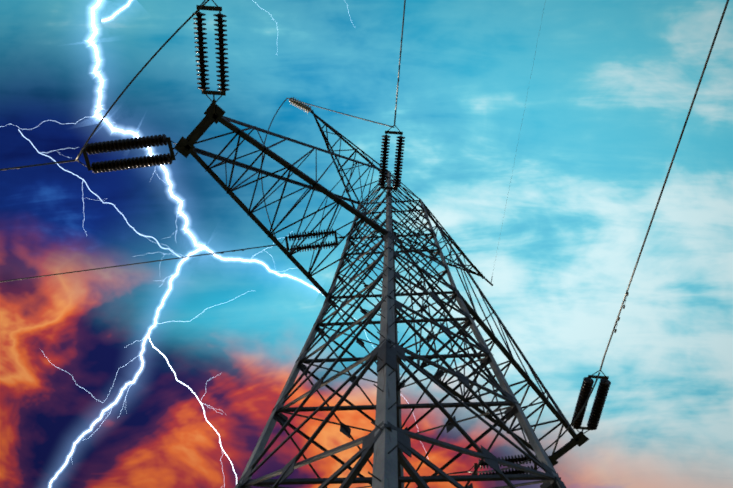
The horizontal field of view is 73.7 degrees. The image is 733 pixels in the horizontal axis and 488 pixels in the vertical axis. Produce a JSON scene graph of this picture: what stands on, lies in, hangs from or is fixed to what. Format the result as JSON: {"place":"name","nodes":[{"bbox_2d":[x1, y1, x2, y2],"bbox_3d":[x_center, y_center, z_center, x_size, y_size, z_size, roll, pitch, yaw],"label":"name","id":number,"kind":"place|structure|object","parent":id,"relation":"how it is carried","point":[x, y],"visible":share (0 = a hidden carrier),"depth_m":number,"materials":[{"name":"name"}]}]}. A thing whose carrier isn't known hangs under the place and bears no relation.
{"place":"outdoors","nodes":[
{"label":"outdoors","id":0,"kind":"place"},
{"bbox_2d":[0,0,728,487],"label":"conductors","id":1,"kind":"object","parent":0,"point":[390,126],"visible":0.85,"depth_m":14.76,"materials":[{"name":"silver metal"}]},
{"bbox_2d":[0,0,732,487],"label":"sky","id":2,"kind":"structure","parent":0,"point":[172,373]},
{"label":"ground","id":3,"kind":"structure","parent":0,"visible":0},
{"bbox_2d":[174,103,588,487],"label":"lattice tower","id":4,"kind":"structure","parent":3,"relation":"on","point":[388,354],"depth_m":13.64,"materials":[{"name":"metal"}]},
{"bbox_2d":[289,97,311,112],"bbox_3d":[-3.443,-7.234,25.417,1.263,0.524,0.418,27,-72,-7],"label":"jumper post insulator","id":5,"kind":"object","parent":4,"relation":"attached to","point":[303,106],"visible":0.92,"depth_m":25.30,"materials":[{"name":"grey ceramic"}]},
{"bbox_2d":[3,0,628,474],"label":"string hardware","id":6,"kind":"object","parent":4,"relation":"attached to","point":[221,94],"visible":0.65,"depth_m":14.83,"materials":[{"name":"grey metal"}]},
{"bbox_2d":[85,12,610,474],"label":"insulator discs","id":7,"kind":"object","parent":6,"relation":"attached to","point":[165,159],"visible":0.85,"depth_m":14.45,"materials":[{"name":"brown ceramic"}]},
{"bbox_2d":[239,172,560,487],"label":"tower legs","id":8,"kind":"object","parent":3,"relation":"on","point":[385,467],"visible":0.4,"depth_m":9.28,"materials":[{"name":"grey metal"}]}
]}

